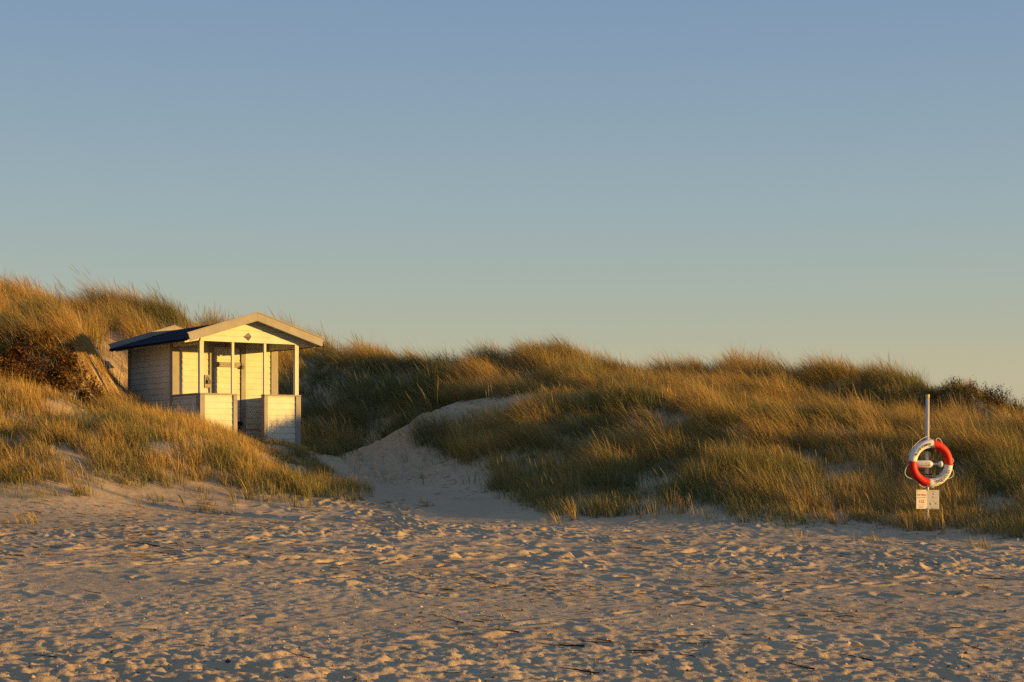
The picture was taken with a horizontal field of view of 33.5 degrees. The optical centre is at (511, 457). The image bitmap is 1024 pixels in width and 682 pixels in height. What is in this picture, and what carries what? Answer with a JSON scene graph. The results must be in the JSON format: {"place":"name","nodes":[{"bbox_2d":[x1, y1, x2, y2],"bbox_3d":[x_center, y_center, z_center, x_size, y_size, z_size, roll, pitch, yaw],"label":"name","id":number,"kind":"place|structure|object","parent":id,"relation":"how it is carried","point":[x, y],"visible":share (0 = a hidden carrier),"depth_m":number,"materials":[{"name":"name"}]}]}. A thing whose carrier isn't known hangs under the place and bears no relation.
{"place":"outdoors","nodes":[
{"label":"outdoors","id":0,"kind":"place"},
{"bbox_2d":[0,303,1023,681],"bbox_3d":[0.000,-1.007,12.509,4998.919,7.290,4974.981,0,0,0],"label":"sand ground","id":1,"kind":"structure","parent":0,"point":[324,611],"depth_m":16.11,"materials":[{"name":"beige sand"}]},
{"bbox_2d":[0,321,36,363],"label":"rose shrub","id":2,"kind":"object","parent":1,"relation":"on","point":[17,334],"visible":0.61,"depth_m":38.78,"materials":[{"name":"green plant"}]},
{"bbox_2d":[0,510,40,523],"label":"grass tuft","id":3,"kind":"object","parent":1,"relation":"on","point":[21,521],"visible":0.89,"depth_m":23.96,"materials":[{"name":"beige plant"}]},
{"bbox_2d":[0,343,43,387],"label":"rose shrub","id":4,"kind":"object","parent":1,"relation":"on","point":[15,367],"visible":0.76,"depth_m":37.48,"materials":[{"name":"brown plant"}]},
{"bbox_2d":[0,328,78,392],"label":"rose shrub","id":5,"kind":"object","parent":1,"relation":"on","point":[41,375],"visible":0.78,"depth_m":38.17,"materials":[{"name":"brown plant"}]},
{"bbox_2d":[41,351,110,405],"bbox_3d":[-9.855,-1.707,37.944,1.477,1.461,1.400,0,0,18],"label":"rose shrub","id":6,"kind":"object","parent":1,"relation":"on","point":[81,393],"visible":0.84,"depth_m":38.09,"materials":[{"name":"brown plant"}]},
{"bbox_2d":[60,469,95,497],"bbox_3d":[-7.714,0.414,29.720,0.851,0.595,0.765,0,0,29],"label":"grass tuft","id":7,"kind":"object","parent":1,"relation":"on","point":[76,491],"visible":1,"depth_m":29.57,"materials":[{"name":"beige plant"}]},
{"bbox_2d":[131,542,160,546],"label":"twig","id":8,"kind":"object","parent":1,"relation":"on","point":[147,544],"visible":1,"depth_m":20.12,"materials":[{"name":"brown wood"}]},
{"bbox_2d":[133,491,162,506],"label":"grass tuft","id":9,"kind":"object","parent":1,"relation":"on","point":[154,495],"visible":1,"depth_m":29.91,"materials":[{"name":"beige plant"}]},
{"bbox_2d":[0,333,374,502],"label":"mound grass","id":10,"kind":"structure","parent":1,"relation":"on","point":[118,422],"depth_m":32.35,"materials":[{"name":"plant"}]},
{"bbox_2d":[174,493,235,514],"bbox_3d":[-5.468,0.797,29.783,1.303,0.426,1.064,0,0,0],"label":"grass tuft","id":11,"kind":"object","parent":1,"relation":"on","point":[204,506],"visible":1,"depth_m":29.59,"materials":[{"name":"beige plant"}]},
{"bbox_2d":[108,312,324,447],"bbox_3d":[-7.175,-1.551,40.908,3.455,3.602,4.818,0,0,-34],"label":"beach hut","id":12,"kind":"object","parent":1,"relation":"on","point":[226,372],"visible":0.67,"depth_m":39.94,"materials":[{"name":"wood"}]},
{"bbox_2d":[213,347,240,420],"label":"door","id":13,"kind":"structure","parent":12,"relation":"in","point":[222,355],"depth_m":40.50,"materials":[{"name":"wood"}]},
{"bbox_2d":[0,264,459,462],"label":"dune grass","id":14,"kind":"structure","parent":1,"relation":"on","point":[108,310],"depth_m":45.31,"materials":[{"name":"plant"}]},
{"bbox_2d":[218,469,278,503],"bbox_3d":[-4.872,0.454,30.901,0.961,0.804,1.283,0,0,42],"label":"grass tuft","id":15,"kind":"object","parent":1,"relation":"on","point":[250,493],"visible":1,"depth_m":30.91,"materials":[{"name":"plant"}]},
{"bbox_2d":[281,648,310,658],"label":"twig","id":16,"kind":"object","parent":1,"relation":"on","point":[297,654],"visible":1,"depth_m":10.97,"materials":[{"name":"brown wood"}]},
{"bbox_2d":[284,495,325,507],"bbox_3d":[-3.779,0.783,30.788,0.831,0.292,0.634,0,0,0],"label":"grass tuft","id":17,"kind":"object","parent":1,"relation":"on","point":[310,503],"visible":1,"depth_m":30.63,"materials":[{"name":"beige plant"}]},
{"bbox_2d":[330,490,360,501],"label":"grass tuft","id":18,"kind":"object","parent":1,"relation":"on","point":[344,496],"visible":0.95,"depth_m":31.62,"materials":[{"name":"plant"}]},
{"bbox_2d":[486,629,519,632],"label":"twig","id":19,"kind":"object","parent":1,"relation":"on","point":[504,630],"visible":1,"depth_m":12.38,"materials":[{"name":"brown wood"}]},
{"bbox_2d":[0,521,1023,681],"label":"pebbles","id":20,"kind":"object","parent":1,"relation":"on","point":[478,679],"visible":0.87,"depth_m":12.42,"materials":[{"name":"beige stone"}]},
{"bbox_2d":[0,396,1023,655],"bbox_3d":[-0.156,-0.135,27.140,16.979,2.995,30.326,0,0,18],"label":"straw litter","id":21,"kind":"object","parent":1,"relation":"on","point":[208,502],"visible":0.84,"depth_m":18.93,"materials":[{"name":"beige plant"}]},
{"bbox_2d":[541,509,564,523],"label":"grass tuft","id":22,"kind":"object","parent":1,"relation":"on","point":[552,516],"visible":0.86,"depth_m":28.64,"materials":[{"name":"beige plant"}]},
{"bbox_2d":[536,642,585,646],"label":"twig","id":23,"kind":"object","parent":1,"relation":"on","point":[566,644],"visible":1,"depth_m":11.70,"materials":[{"name":"brown wood"}]},
{"bbox_2d":[559,492,578,520],"bbox_3d":[0.916,0.839,29.140,0.485,0.510,0.410,0,0,0],"label":"grass tuft","id":24,"kind":"object","parent":1,"relation":"on","point":[572,514],"visible":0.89,"depth_m":29.14,"materials":[{"name":"beige plant"}]},
{"bbox_2d":[557,667,600,673],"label":"twig","id":25,"kind":"object","parent":1,"relation":"on","point":[588,671],"visible":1,"depth_m":10.56,"materials":[{"name":"brown wood"}]},
{"bbox_2d":[591,641,612,642],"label":"twig","id":26,"kind":"object","parent":1,"relation":"on","point":[603,641],"visible":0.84,"depth_m":11.91,"materials":[{"name":"brown wood"}]},
{"bbox_2d":[622,649,654,651],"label":"twig","id":27,"kind":"object","parent":1,"relation":"on","point":[639,650],"visible":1,"depth_m":11.50,"materials":[{"name":"brown wood"}]},
{"bbox_2d":[679,604,705,607],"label":"twig","id":28,"kind":"object","parent":1,"relation":"on","point":[694,605],"visible":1,"depth_m":14.46,"materials":[{"name":"brown wood"}]},
{"bbox_2d":[366,331,1023,540],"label":"marram grass","id":29,"kind":"structure","parent":1,"relation":"on","point":[728,386],"depth_m":34.79,"materials":[{"name":"green plant"}]},
{"bbox_2d":[783,529,806,538],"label":"grass tuft","id":30,"kind":"object","parent":1,"relation":"on","point":[801,532],"visible":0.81,"depth_m":24.92,"materials":[{"name":"beige plant"}]},
{"bbox_2d":[784,661,814,669],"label":"twig","id":31,"kind":"object","parent":1,"relation":"on","point":[813,668],"visible":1,"depth_m":10.81,"materials":[{"name":"brown wood"}]},
{"bbox_2d":[815,502,851,526],"bbox_3d":[5.196,0.897,27.821,0.677,0.480,0.602,0,0,-23],"label":"grass tuft","id":32,"kind":"object","parent":1,"relation":"on","point":[833,520],"visible":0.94,"depth_m":27.79,"materials":[{"name":"beige plant"}]},
{"bbox_2d":[837,653,871,660],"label":"twig","id":33,"kind":"object","parent":1,"relation":"on","point":[860,657],"visible":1,"depth_m":11.40,"materials":[{"name":"brown wood"}]},
{"bbox_2d":[848,534,885,541],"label":"grass tuft","id":34,"kind":"object","parent":1,"relation":"on","point":[872,539],"visible":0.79,"depth_m":24.16,"materials":[{"name":"beige plant"}]},
{"bbox_2d":[899,501,945,532],"bbox_3d":[6.442,0.905,26.701,0.816,0.600,1.218,0,0,-17],"label":"grass tuft","id":35,"kind":"object","parent":1,"relation":"on","point":[926,524],"visible":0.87,"depth_m":26.81,"materials":[{"name":"beige plant"}]},
{"bbox_2d":[913,394,945,526],"bbox_3d":[6.643,0.353,27.132,0.531,2.745,0.216,0,0,0],"label":"lifebuoy post","id":36,"kind":"object","parent":1,"relation":"on","point":[927,450],"visible":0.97,"depth_m":27.17,"materials":[{"name":"white metal"}]},
{"bbox_2d":[916,490,938,508],"bbox_3d":[6.634,0.662,27.161,0.380,0.312,0.046,0,0,-7],"label":"emergency sign","id":37,"kind":"object","parent":36,"relation":"attached to","point":[926,499],"visible":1,"depth_m":27.15,"materials":[{"name":"metal"}]},
{"bbox_2d":[904,436,953,487],"bbox_3d":[6.661,0.073,27.093,0.848,0.819,0.124,6,-1,-12],"label":"lifebuoy","id":38,"kind":"object","parent":36,"relation":"hanging from","point":[920,447],"visible":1,"depth_m":27.05,"materials":[{"name":"plastic"}]},
{"bbox_2d":[917,460,942,467],"bbox_3d":[6.641,0.098,27.114,0.464,0.121,0.123,0,0,0],"label":"rescue line bottle","id":39,"kind":"object","parent":36,"relation":"attached to","point":[925,464],"visible":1,"depth_m":27.07,"materials":[{"name":"white plastic"}]},
{"bbox_2d":[905,387,965,415],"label":"bramble shrub","id":40,"kind":"object","parent":1,"relation":"on","point":[944,397],"visible":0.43,"depth_m":42.27,"materials":[{"name":"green plant"}]},
{"bbox_2d":[935,376,1007,414],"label":"bramble shrub","id":41,"kind":"object","parent":1,"relation":"on","point":[967,394],"visible":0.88,"depth_m":42.18,"materials":[{"name":"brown plant"}]},
{"bbox_2d":[962,536,991,547],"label":"grass tuft","id":42,"kind":"object","parent":1,"relation":"on","point":[985,545],"visible":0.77,"depth_m":22.98,"materials":[{"name":"beige plant"}]},
{"bbox_2d":[974,381,1023,417],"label":"bramble shrub","id":43,"kind":"object","parent":1,"relation":"on","point":[1003,397],"visible":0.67,"depth_m":42.56,"materials":[{"name":"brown plant"}]},
{"bbox_2d":[0,0,1023,407],"label":"sky","id":44,"kind":"structure","parent":0,"point":[632,178],"materials":[{"name":"blue"}]}
]}

